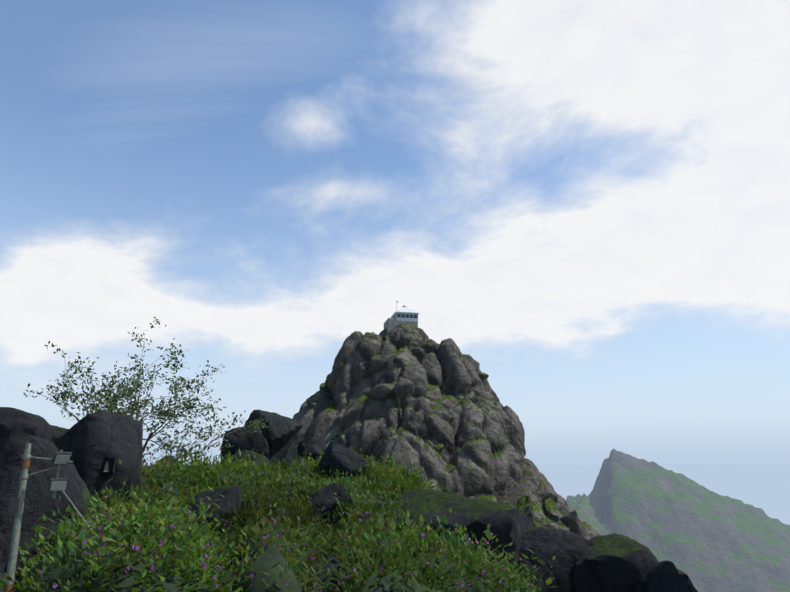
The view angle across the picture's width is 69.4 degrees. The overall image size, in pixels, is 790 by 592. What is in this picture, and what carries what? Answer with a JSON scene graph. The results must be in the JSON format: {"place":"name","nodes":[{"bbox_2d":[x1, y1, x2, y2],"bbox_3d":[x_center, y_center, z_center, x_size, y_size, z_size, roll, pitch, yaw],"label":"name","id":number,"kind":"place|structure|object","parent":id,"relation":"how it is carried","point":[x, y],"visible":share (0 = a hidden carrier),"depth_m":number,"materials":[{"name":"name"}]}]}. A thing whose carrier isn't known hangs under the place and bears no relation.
{"place":"outdoors","nodes":[
{"label":"outdoors","id":0,"kind":"place"},
{"bbox_2d":[23,317,274,467],"bbox_3d":[-7.468,3.380,16.161,7.892,5.126,5.786,0,-16,1],"label":"tree","id":1,"kind":"object","parent":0,"point":[125,390],"depth_m":16.09,"materials":[{"name":"green plant"}]},
{"bbox_2d":[0,0,789,465],"label":"sky","id":2,"kind":"structure","parent":0,"point":[590,199],"materials":[{"name":"blue"}]},
{"bbox_2d":[269,324,599,539],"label":"rocky peak","id":3,"kind":"structure","parent":0,"point":[431,381],"depth_m":164.10,"materials":[{"name":"grey stone"}]},
{"bbox_2d":[384,301,418,332],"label":"temple","id":4,"kind":"structure","parent":3,"relation":"on","point":[404,314],"depth_m":201.29,"materials":[{"name":"stone"}]},
{"bbox_2d":[319,343,586,536],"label":"peak boulders","id":5,"kind":"structure","parent":3,"relation":"on","point":[472,478],"depth_m":149.84,"materials":[{"name":"grey stone"}]},
{"bbox_2d":[144,464,789,524],"bbox_3d":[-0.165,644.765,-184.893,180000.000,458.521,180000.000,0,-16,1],"label":"sea","id":6,"kind":"structure","parent":0,"point":[766,488],"depth_m":17754.04,"materials":[{"name":"blue liquid"}]},
{"bbox_2d":[332,399,789,591],"bbox_3d":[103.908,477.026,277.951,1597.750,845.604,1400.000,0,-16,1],"label":"distant mountain","id":7,"kind":"structure","parent":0,"point":[703,538],"depth_m":477.35,"materials":[{"name":"green plant"}]},
{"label":"terrain","id":8,"kind":"structure","parent":0,"visible":0},
{"bbox_2d":[5,443,30,584],"bbox_3d":[-3.426,2.104,5.175,0.208,1.500,0.209,0,-16,1],"label":"lamp pole","id":9,"kind":"object","parent":8,"relation":"on","point":[12,561],"visible":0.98,"depth_m":5.15,"materials":[{"name":"grey metal"}]},
{"bbox_2d":[8,498,23,512],"bbox_3d":[-3.450,1.906,5.192,0.090,0.130,0.066,0,-16,1],"label":"junction box","id":10,"kind":"object","parent":9,"relation":"attached to","point":[15,505],"visible":0.96,"depth_m":5.17,"materials":[{"name":"grey metal"}]},
{"bbox_2d":[3,460,30,591],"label":"lamp pole bands","id":11,"kind":"object","parent":9,"relation":"attached to","point":[24,463],"visible":0.9,"depth_m":5.01,"materials":[{"name":"metal"}]},
{"bbox_2d":[19,450,72,498],"bbox_3d":[-3.310,1.677,5.375,0.466,0.440,0.129,0,-16,1],"label":"mounting bracket","id":12,"kind":"object","parent":9,"relation":"attached to","point":[39,458],"visible":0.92,"depth_m":5.40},
{"bbox_2d":[47,478,68,491],"bbox_3d":[-3.161,1.772,5.357,0.156,0.121,0.062,13,-5,-37],"label":"floodlight","id":13,"kind":"object","parent":9,"relation":"attached to","point":[58,484],"visible":1,"depth_m":5.34,"materials":[{"name":"grey metal"}]},
{"bbox_2d":[50,452,71,464],"bbox_3d":[-3.172,1.540,5.422,0.062,0.121,0.155,19,-1,39],"label":"floodlight","id":14,"kind":"object","parent":9,"relation":"attached to","point":[60,457],"visible":1,"depth_m":5.39,"materials":[{"name":"grey metal"}]},
{"bbox_2d":[63,491,97,537],"bbox_3d":[-2.552,2.951,6.043,0.008,1.788,2.277,-9,-18,28],"label":"lamp wire","id":15,"kind":"object","parent":8,"relation":"on","point":[77,510],"visible":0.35,"depth_m":5.42,"materials":[{"name":"grey metal"}]},
{"bbox_2d":[0,442,555,591],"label":"shrubs","id":16,"kind":"object","parent":8,"relation":"on","point":[149,510],"visible":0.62,"depth_m":6.72,"materials":[{"name":"green plant"}]},
{"bbox_2d":[0,407,697,591],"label":"boulders","id":17,"kind":"object","parent":8,"relation":"on","point":[613,562],"visible":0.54,"depth_m":11.55,"materials":[{"name":"grey stone"}]},
{"bbox_2d":[101,458,116,473],"bbox_3d":[-5.785,3.433,11.547,0.305,0.305,0.240,0,-16,1],"label":"niche","id":18,"kind":"object","parent":17,"relation":"on","point":[111,463],"visible":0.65,"depth_m":11.46,"materials":[{"name":"black stone"}]},
{"bbox_2d":[103,461,108,471],"bbox_3d":[-5.786,3.416,11.469,0.140,0.220,0.140,0,-16,1],"label":"statue","id":19,"kind":"object","parent":18,"relation":"in","point":[106,467],"visible":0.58,"depth_m":11.42,"materials":[{"name":"grey stone"}]}
]}

